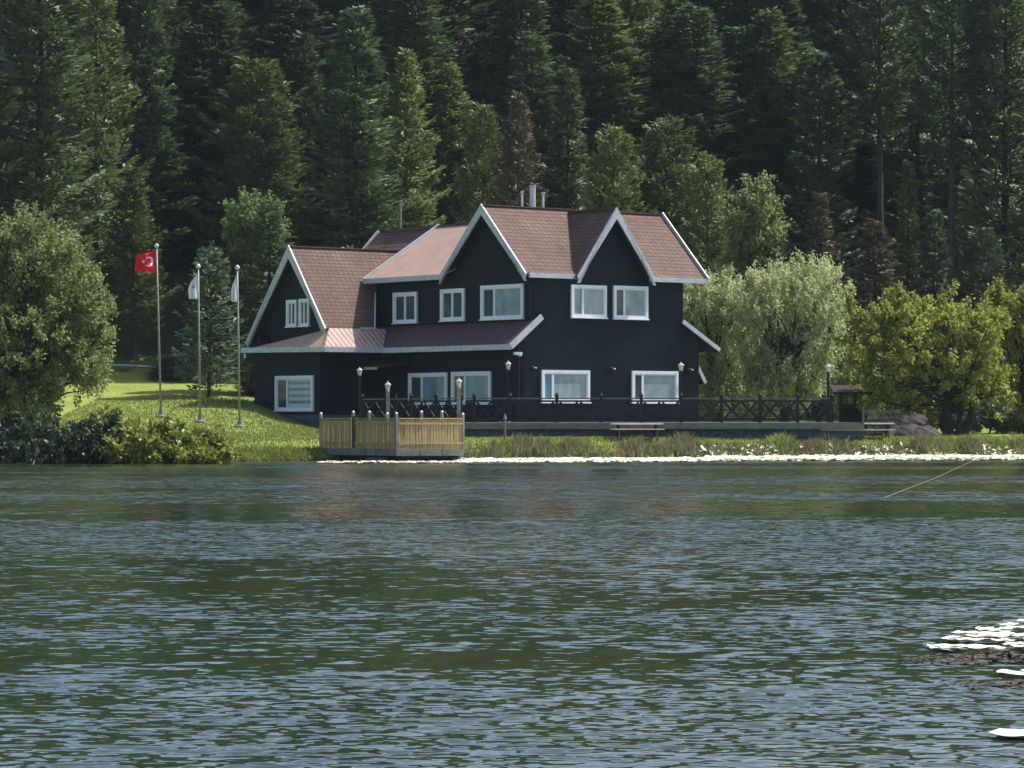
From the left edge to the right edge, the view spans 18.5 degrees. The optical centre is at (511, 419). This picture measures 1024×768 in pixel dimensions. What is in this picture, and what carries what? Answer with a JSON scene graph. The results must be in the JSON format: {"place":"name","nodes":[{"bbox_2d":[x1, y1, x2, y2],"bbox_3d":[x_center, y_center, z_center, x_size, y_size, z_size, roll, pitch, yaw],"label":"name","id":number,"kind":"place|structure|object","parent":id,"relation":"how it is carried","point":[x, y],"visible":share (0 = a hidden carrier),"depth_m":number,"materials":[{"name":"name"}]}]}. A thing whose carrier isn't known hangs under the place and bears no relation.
{"place":"outdoors","nodes":[
{"label":"outdoors","id":0,"kind":"place"},
{"bbox_2d":[0,459,1023,767],"bbox_3d":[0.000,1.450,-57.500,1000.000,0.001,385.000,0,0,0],"label":"lake","id":1,"kind":"structure","parent":0,"point":[530,615],"depth_m":23.50,"materials":[{"name":"liquid"}]},
{"bbox_2d":[319,411,464,461],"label":"wooden deck","id":2,"kind":"structure","parent":1,"relation":"in","point":[387,439],"depth_m":108.70,"materials":[{"name":"brown wood"}]},
{"bbox_2d":[318,443,1023,463],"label":"floating lily leaves","id":3,"kind":"object","parent":1,"relation":"on","point":[724,456],"visible":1,"depth_m":110.14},
{"bbox_2d":[465,429,1023,457],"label":"reeds","id":4,"kind":"object","parent":1,"relation":"in","point":[685,443],"visible":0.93,"depth_m":114.92,"materials":[{"name":"plant"}]},
{"bbox_2d":[895,647,1023,688],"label":"withered lily leaves","id":5,"kind":"object","parent":1,"relation":"on","point":[970,656],"visible":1,"depth_m":18.79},
{"bbox_2d":[0,0,1023,463],"bbox_3d":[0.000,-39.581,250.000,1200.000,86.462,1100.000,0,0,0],"label":"ground","id":6,"kind":"structure","parent":0,"point":[130,384],"depth_m":154.33,"materials":[{"name":"plant"}]},
{"bbox_2d":[0,0,46,334],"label":"conifer tree","id":7,"kind":"object","parent":6,"relation":"on","point":[5,139],"visible":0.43,"depth_m":145.28,"materials":[{"name":"green plant"}]},
{"bbox_2d":[0,406,47,463],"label":"shore shrub","id":8,"kind":"object","parent":6,"relation":"on","point":[9,458],"visible":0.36,"depth_m":103.47,"materials":[{"name":"green plant"}]},
{"bbox_2d":[0,0,93,220],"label":"conifer tree","id":9,"kind":"object","parent":6,"relation":"on","point":[14,73],"visible":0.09,"depth_m":163.89,"materials":[{"name":"green plant"}]},
{"bbox_2d":[3,409,100,463],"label":"shore shrub","id":10,"kind":"object","parent":6,"relation":"on","point":[46,429],"visible":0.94,"depth_m":102.65,"materials":[{"name":"green plant"}]},
{"bbox_2d":[0,199,120,427],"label":"leafy tree","id":11,"kind":"object","parent":6,"relation":"on","point":[23,376],"visible":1,"depth_m":108.90,"materials":[{"name":"green plant"}]},
{"bbox_2d":[0,0,121,360],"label":"conifer tree","id":12,"kind":"object","parent":6,"relation":"on","point":[40,179],"visible":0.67,"depth_m":147.84,"materials":[{"name":"green plant"}]},
{"bbox_2d":[41,411,129,463],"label":"shore shrub","id":13,"kind":"object","parent":6,"relation":"on","point":[85,427],"visible":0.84,"depth_m":103.09,"materials":[{"name":"green plant"}]},
{"bbox_2d":[44,0,155,318],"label":"conifer tree","id":14,"kind":"object","parent":6,"relation":"on","point":[108,141],"visible":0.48,"depth_m":155.27,"materials":[{"name":"green plant"}]},
{"bbox_2d":[52,0,185,177],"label":"conifer tree","id":15,"kind":"object","parent":6,"relation":"on","point":[117,11],"visible":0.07,"depth_m":170.40,"materials":[{"name":"green plant"}]},
{"bbox_2d":[97,165,179,356],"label":"conifer tree","id":16,"kind":"object","parent":6,"relation":"on","point":[131,303],"visible":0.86,"depth_m":151.56,"materials":[{"name":"green plant"}]},
{"bbox_2d":[98,415,182,463],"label":"shore shrub","id":17,"kind":"object","parent":6,"relation":"on","point":[138,448],"visible":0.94,"depth_m":102.48,"materials":[{"name":"green plant"}]},
{"bbox_2d":[90,0,195,229],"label":"conifer tree","id":18,"kind":"object","parent":6,"relation":"on","point":[166,4],"visible":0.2,"depth_m":166.86,"materials":[{"name":"green plant"}]},
{"bbox_2d":[89,0,206,272],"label":"conifer tree","id":19,"kind":"object","parent":6,"relation":"on","point":[159,75],"visible":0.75,"depth_m":162.39,"materials":[{"name":"green plant"}]},
{"bbox_2d":[135,243,165,417],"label":"flagpole","id":20,"kind":"object","parent":6,"relation":"on","point":[147,261],"visible":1,"depth_m":127.97,"materials":[{"name":"grey paint"}]},
{"bbox_2d":[131,417,203,463],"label":"shore shrub","id":21,"kind":"object","parent":6,"relation":"on","point":[175,436],"visible":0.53,"depth_m":103.00,"materials":[{"name":"green plant"}]},
{"bbox_2d":[147,355,195,377],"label":"shrub","id":22,"kind":"object","parent":6,"relation":"on","point":[167,363],"visible":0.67,"depth_m":148.60,"materials":[{"name":"green plant"}]},
{"bbox_2d":[136,22,253,248],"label":"conifer tree","id":23,"kind":"object","parent":6,"relation":"on","point":[201,29],"visible":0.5,"depth_m":164.88,"materials":[{"name":"green plant"}]},
{"bbox_2d":[188,264,205,422],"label":"flagpole","id":24,"kind":"object","parent":6,"relation":"on","point":[193,290],"visible":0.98,"depth_m":125.97,"materials":[{"name":"metal"}]},
{"bbox_2d":[168,240,248,396],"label":"spruce tree","id":25,"kind":"object","parent":6,"relation":"on","point":[223,297],"visible":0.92,"depth_m":138.77,"materials":[{"name":"green plant"}]},
{"bbox_2d":[0,396,418,458],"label":"lawn grass","id":26,"kind":"structure","parent":6,"relation":"on","point":[280,436],"depth_m":128.18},
{"bbox_2d":[177,425,244,463],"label":"shore shrub","id":27,"kind":"object","parent":6,"relation":"on","point":[221,449],"visible":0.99,"depth_m":102.38,"materials":[{"name":"green plant"}]},
{"bbox_2d":[166,0,265,199],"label":"conifer tree","id":28,"kind":"object","parent":6,"relation":"on","point":[191,13],"visible":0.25,"depth_m":170.13,"materials":[{"name":"green plant"}]},
{"bbox_2d":[154,1,290,246],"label":"conifer tree","id":29,"kind":"object","parent":6,"relation":"on","point":[217,12],"visible":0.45,"depth_m":165.63,"materials":[{"name":"green plant"}]},
{"bbox_2d":[231,265,245,427],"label":"flagpole","id":30,"kind":"object","parent":6,"relation":"on","point":[234,294],"visible":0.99,"depth_m":123.97,"materials":[{"name":"metal"}]},
{"bbox_2d":[184,54,327,308],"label":"conifer tree","id":31,"kind":"object","parent":6,"relation":"on","point":[291,170],"visible":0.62,"depth_m":157.18,"materials":[{"name":"green plant"}]},
{"bbox_2d":[218,200,294,391],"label":"conifer tree","id":32,"kind":"object","parent":6,"relation":"on","point":[256,304],"visible":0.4,"depth_m":142.75,"materials":[{"name":"green plant"}]},
{"bbox_2d":[208,0,306,143],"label":"conifer tree","id":33,"kind":"object","parent":6,"relation":"on","point":[261,16],"visible":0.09,"depth_m":176.86,"materials":[{"name":"green plant"}]},
{"bbox_2d":[218,186,297,379],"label":"leafy tree","id":34,"kind":"object","parent":6,"relation":"on","point":[240,216],"visible":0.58,"depth_m":149.59,"materials":[{"name":"green plant"}]},
{"bbox_2d":[229,0,363,245],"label":"conifer tree","id":35,"kind":"object","parent":6,"relation":"on","point":[285,25],"visible":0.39,"depth_m":167.48,"materials":[{"name":"green plant"}]},
{"bbox_2d":[252,30,369,253],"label":"conifer tree","id":36,"kind":"object","parent":6,"relation":"on","point":[303,47],"visible":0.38,"depth_m":161.31,"materials":[{"name":"green plant"}]},
{"bbox_2d":[231,444,415,461],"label":"bank grass","id":37,"kind":"structure","parent":6,"relation":"on","point":[306,453],"depth_m":109.51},
{"bbox_2d":[281,0,412,178],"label":"conifer tree","id":38,"kind":"object","parent":6,"relation":"on","point":[327,7],"visible":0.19,"depth_m":173.49,"materials":[{"name":"green plant"}]},
{"bbox_2d":[284,3,417,247],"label":"conifer tree","id":39,"kind":"object","parent":6,"relation":"on","point":[374,145],"visible":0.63,"depth_m":154.27,"materials":[{"name":"green plant"}]},
{"bbox_2d":[359,47,463,240],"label":"conifer tree","id":40,"kind":"object","parent":6,"relation":"on","point":[413,175],"visible":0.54,"depth_m":158.43,"materials":[{"name":"green plant"}]},
{"bbox_2d":[342,0,481,174],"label":"conifer tree","id":41,"kind":"object","parent":6,"relation":"on","point":[380,30],"visible":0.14,"depth_m":172.33,"materials":[{"name":"green plant"}]},
{"bbox_2d":[344,0,485,242],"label":"conifer tree","id":42,"kind":"object","parent":6,"relation":"on","point":[429,64],"visible":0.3,"depth_m":163.30,"materials":[{"name":"green plant"}]},
{"bbox_2d":[408,61,492,225],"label":"conifer tree","id":43,"kind":"object","parent":6,"relation":"on","point":[459,113],"visible":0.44,"depth_m":162.61,"materials":[{"name":"green plant"}]},
{"bbox_2d":[398,0,516,148],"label":"conifer tree","id":44,"kind":"object","parent":6,"relation":"on","point":[461,16],"visible":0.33,"depth_m":176.24,"materials":[{"name":"green plant"}]},
{"bbox_2d":[241,185,720,427],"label":"lakeside house","id":45,"kind":"structure","parent":6,"relation":"on","point":[561,302],"depth_m":132.09,"materials":[{"name":"wood"}]},
{"bbox_2d":[273,375,313,411],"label":"window","id":46,"kind":"structure","parent":45,"relation":"in","point":[292,393],"depth_m":134.67,"materials":[{"name":"white plastic"}]},
{"bbox_2d":[391,292,417,323],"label":"window","id":47,"kind":"structure","parent":45,"relation":"in","point":[405,304],"depth_m":134.63,"materials":[{"name":"white plastic"}]},
{"bbox_2d":[408,372,447,404],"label":"window","id":48,"kind":"structure","parent":45,"relation":"in","point":[421,385],"depth_m":132.42,"materials":[{"name":"glass"}]},
{"bbox_2d":[438,288,465,321],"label":"window","id":49,"kind":"structure","parent":45,"relation":"in","point":[452,301],"depth_m":132.03,"materials":[{"name":"white plastic"}]},
{"bbox_2d":[449,371,491,404],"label":"window","id":50,"kind":"structure","parent":45,"relation":"in","point":[479,383],"depth_m":129.98,"materials":[{"name":"glass"}]},
{"bbox_2d":[479,284,524,320],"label":"window","id":51,"kind":"structure","parent":45,"relation":"in","point":[506,301],"depth_m":129.44,"materials":[{"name":"glass"}]},
{"bbox_2d":[540,370,591,402],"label":"window","id":52,"kind":"structure","parent":45,"relation":"in","point":[567,383],"depth_m":129.10,"materials":[{"name":"glass"}]},
{"bbox_2d":[570,284,607,318],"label":"window","id":53,"kind":"structure","parent":45,"relation":"in","point":[586,301],"depth_m":129.82,"materials":[{"name":"glass"}]},
{"bbox_2d":[612,285,649,319],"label":"window","id":54,"kind":"structure","parent":45,"relation":"in","point":[629,302],"depth_m":131.22,"materials":[{"name":"white plastic"}]},
{"bbox_2d":[631,371,678,403],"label":"window","id":55,"kind":"structure","parent":45,"relation":"in","point":[652,384],"depth_m":132.09,"materials":[{"name":"glass"}]},
{"bbox_2d":[449,101,514,222],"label":"conifer tree","id":56,"kind":"object","parent":6,"relation":"on","point":[475,134],"visible":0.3,"depth_m":153.67,"materials":[{"name":"green plant"}]},
{"bbox_2d":[488,90,548,206],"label":"conifer tree","id":57,"kind":"object","parent":6,"relation":"on","point":[508,178],"visible":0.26,"depth_m":151.59,"materials":[{"name":"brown plant"}]},
{"bbox_2d":[474,0,569,189],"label":"conifer tree","id":58,"kind":"object","parent":6,"relation":"on","point":[516,18],"visible":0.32,"depth_m":173.71,"materials":[{"name":"green plant"}]},
{"bbox_2d":[481,30,582,206],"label":"conifer tree","id":59,"kind":"object","parent":6,"relation":"on","point":[536,116],"visible":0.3,"depth_m":164.23,"materials":[{"name":"green plant"}]},
{"bbox_2d":[496,0,606,140],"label":"conifer tree","id":60,"kind":"object","parent":6,"relation":"on","point":[563,26],"visible":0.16,"depth_m":179.03,"materials":[{"name":"green plant"}]},
{"bbox_2d":[537,64,597,208],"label":"conifer tree","id":61,"kind":"object","parent":6,"relation":"on","point":[567,190],"visible":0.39,"depth_m":157.77,"materials":[{"name":"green plant"}]},
{"bbox_2d":[524,0,665,212],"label":"conifer tree","id":62,"kind":"object","parent":6,"relation":"on","point":[587,59],"visible":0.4,"depth_m":166.69,"materials":[{"name":"green plant"}]},
{"bbox_2d":[575,121,658,212],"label":"conifer tree","id":63,"kind":"object","parent":6,"relation":"on","point":[600,173],"visible":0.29,"depth_m":149.57,"materials":[{"name":"green plant"}]},
{"bbox_2d":[564,0,685,198],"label":"conifer tree","id":64,"kind":"object","parent":6,"relation":"on","point":[632,19],"visible":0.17,"depth_m":172.10,"materials":[{"name":"green plant"}]},
{"bbox_2d":[579,37,681,211],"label":"conifer tree","id":65,"kind":"object","parent":6,"relation":"on","point":[643,74],"visible":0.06,"depth_m":170.24,"materials":[{"name":"green plant"}]},
{"bbox_2d":[415,422,863,440],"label":"terrace","id":66,"kind":"structure","parent":6,"relation":"on","point":[802,430],"depth_m":118.22,"materials":[{"name":"wood"}]},
{"bbox_2d":[361,393,833,421],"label":"terrace railing","id":67,"kind":"object","parent":66,"relation":"on","point":[470,413],"visible":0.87,"depth_m":118.09,"materials":[{"name":"black wood"}]},
{"bbox_2d":[626,113,731,296],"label":"conifer tree","id":68,"kind":"object","parent":6,"relation":"on","point":[657,137],"visible":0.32,"depth_m":152.57,"materials":[{"name":"green plant"}]},
{"bbox_2d":[637,0,732,229],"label":"conifer tree","id":69,"kind":"object","parent":6,"relation":"on","point":[666,19],"visible":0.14,"depth_m":170.14,"materials":[{"name":"green plant"}]},
{"bbox_2d":[616,3,783,263],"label":"conifer tree","id":70,"kind":"object","parent":6,"relation":"on","point":[701,42],"visible":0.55,"depth_m":167.66,"materials":[{"name":"green plant"}]},
{"bbox_2d":[675,153,744,420],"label":"conifer tree","id":71,"kind":"object","parent":6,"relation":"on","point":[716,201],"visible":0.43,"depth_m":148.60,"materials":[{"name":"green plant"}]},
{"bbox_2d":[683,262,764,421],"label":"willow tree","id":72,"kind":"object","parent":6,"relation":"on","point":[705,306],"visible":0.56,"depth_m":140.30,"materials":[{"name":"green plant"}]},
{"bbox_2d":[461,435,1022,458],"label":"shore grass","id":73,"kind":"structure","parent":6,"relation":"on","point":[603,439],"depth_m":116.34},
{"bbox_2d":[687,25,798,243],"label":"conifer tree","id":74,"kind":"object","parent":6,"relation":"on","point":[731,43],"visible":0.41,"depth_m":169.21,"materials":[{"name":"green plant"}]},
{"bbox_2d":[698,0,799,174],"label":"conifer tree","id":75,"kind":"object","parent":6,"relation":"on","point":[754,8],"visible":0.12,"depth_m":176.55,"materials":[{"name":"green plant"}]},
{"bbox_2d":[714,170,797,421],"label":"leafy tree","id":76,"kind":"object","parent":6,"relation":"on","point":[748,238],"visible":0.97,"depth_m":145.66,"materials":[{"name":"green plant"}]},
{"bbox_2d":[492,428,1023,457],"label":"lime plants","id":77,"kind":"object","parent":6,"relation":"on","point":[999,443],"visible":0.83,"depth_m":116.72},
{"bbox_2d":[705,6,832,257],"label":"conifer tree","id":78,"kind":"object","parent":6,"relation":"on","point":[777,73],"visible":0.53,"depth_m":169.40,"materials":[{"name":"green plant"}]},
{"bbox_2d":[731,0,829,219],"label":"conifer tree","id":79,"kind":"object","parent":6,"relation":"on","point":[802,33],"visible":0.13,"depth_m":174.66,"materials":[{"name":"green plant"}]},
{"bbox_2d":[720,247,861,421],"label":"willow tree","id":80,"kind":"object","parent":6,"relation":"on","point":[768,311],"visible":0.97,"depth_m":137.45,"materials":[{"name":"green plant"}]},
{"bbox_2d":[758,47,872,285],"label":"conifer tree","id":81,"kind":"object","parent":6,"relation":"on","point":[798,71],"visible":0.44,"depth_m":167.92,"materials":[{"name":"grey plant"}]},
{"bbox_2d":[792,192,851,421],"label":"conifer tree","id":82,"kind":"object","parent":6,"relation":"on","point":[821,199],"visible":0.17,"depth_m":146.66,"materials":[{"name":"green plant"}]},
{"bbox_2d":[777,50,872,361],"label":"conifer tree","id":83,"kind":"object","parent":6,"relation":"on","point":[811,184],"visible":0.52,"depth_m":159.55,"materials":[{"name":"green plant"}]},
{"bbox_2d":[809,0,882,197],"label":"conifer tree","id":84,"kind":"object","parent":6,"relation":"on","point":[826,37],"visible":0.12,"depth_m":178.19,"materials":[{"name":"green plant"}]},
{"bbox_2d":[830,385,874,428],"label":"timber shed","id":85,"kind":"structure","parent":6,"relation":"on","point":[849,412],"depth_m":125.95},
{"bbox_2d":[823,347,884,418],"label":"bush","id":86,"kind":"object","parent":6,"relation":"on","point":[846,378],"visible":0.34,"depth_m":133.73,"materials":[{"name":"green plant"}]},
{"bbox_2d":[801,0,940,242],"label":"conifer tree","id":87,"kind":"object","parent":6,"relation":"on","point":[870,200],"visible":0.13,"depth_m":173.64,"materials":[{"name":"green plant"}]},
{"bbox_2d":[829,218,916,417],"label":"conifer tree","id":88,"kind":"object","parent":6,"relation":"on","point":[868,255],"visible":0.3,"depth_m":142.79,"materials":[{"name":"green plant"}]},
{"bbox_2d":[862,406,902,435],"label":"field stone wall","id":89,"kind":"structure","parent":6,"relation":"on","point":[884,416],"depth_m":123.89,"materials":[{"name":"grey stone"}]},
{"bbox_2d":[834,0,935,358],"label":"conifer tree","id":90,"kind":"object","parent":6,"relation":"on","point":[879,80],"visible":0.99,"depth_m":159.41,"materials":[{"name":"green plant"}]},
{"bbox_2d":[841,0,963,209],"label":"conifer tree","id":91,"kind":"object","parent":6,"relation":"on","point":[908,16],"visible":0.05,"depth_m":177.18,"materials":[{"name":"green plant"}]},
{"bbox_2d":[887,159,931,393],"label":"conifer tree","id":92,"kind":"object","parent":6,"relation":"on","point":[912,227],"visible":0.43,"depth_m":157.88,"materials":[{"name":"green plant"}]},
{"bbox_2d":[842,32,980,325],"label":"conifer tree","id":93,"kind":"object","parent":6,"relation":"on","point":[892,181],"visible":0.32,"depth_m":164.04,"materials":[{"name":"green plant"}]},
{"bbox_2d":[873,0,967,253],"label":"conifer tree","id":94,"kind":"object","parent":6,"relation":"on","point":[918,5],"visible":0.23,"depth_m":166.29,"materials":[{"name":"green plant"}]},
{"bbox_2d":[826,279,1017,434],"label":"spreading tree","id":95,"kind":"object","parent":6,"relation":"on","point":[953,384],"visible":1,"depth_m":124.66,"materials":[{"name":"green plant"}]},
{"bbox_2d":[898,208,967,425],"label":"conifer tree","id":96,"kind":"object","parent":6,"relation":"on","point":[940,241],"visible":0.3,"depth_m":146.74,"materials":[{"name":"green plant"}]},
{"bbox_2d":[901,0,1004,357],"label":"conifer tree","id":97,"kind":"object","parent":6,"relation":"on","point":[950,148],"visible":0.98,"depth_m":156.57,"materials":[{"name":"green plant"}]},
{"bbox_2d":[901,388,1020,432],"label":"bush","id":98,"kind":"object","parent":6,"relation":"on","point":[977,425],"visible":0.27,"depth_m":132.47,"materials":[{"name":"green plant"}]},
{"bbox_2d":[955,151,980,331],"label":"conifer tree","id":99,"kind":"object","parent":6,"relation":"on","point":[959,216],"visible":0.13,"depth_m":161.97,"materials":[{"name":"green plant"}]},
{"bbox_2d":[929,0,1023,250],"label":"conifer tree","id":100,"kind":"object","parent":6,"relation":"on","point":[968,87],"visible":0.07,"depth_m":172.31,"materials":[{"name":"green plant"}]},
{"bbox_2d":[943,224,1023,404],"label":"conifer tree","id":101,"kind":"object","parent":6,"relation":"on","point":[972,248],"visible":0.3,"depth_m":144.63,"materials":[{"name":"green plant"}]},
{"bbox_2d":[944,0,1023,399],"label":"conifer tree","id":102,"kind":"object","parent":6,"relation":"on","point":[1001,180],"visible":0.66,"depth_m":156.98,"materials":[{"name":"green plant"}]},
{"bbox_2d":[955,52,1023,293],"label":"conifer tree","id":103,"kind":"object","parent":6,"relation":"on","point":[1013,187],"visible":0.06,"depth_m":165.82,"materials":[{"name":"green plant"}]},
{"bbox_2d":[976,263,1023,433],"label":"spreading tree","id":104,"kind":"object","parent":6,"relation":"on","point":[1013,341],"visible":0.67,"depth_m":128.68,"materials":[{"name":"green plant"}]},
{"bbox_2d":[980,394,1022,433],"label":"bush","id":105,"kind":"object","parent":6,"relation":"on","point":[1010,422],"visible":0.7,"depth_m":130.84,"materials":[{"name":"green plant"}]},
{"bbox_2d":[1000,97,1023,393],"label":"conifer tree","id":106,"kind":"object","parent":6,"relation":"on","point":[1017,247],"visible":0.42,"depth_m":154.15,"materials":[{"name":"green plant"}]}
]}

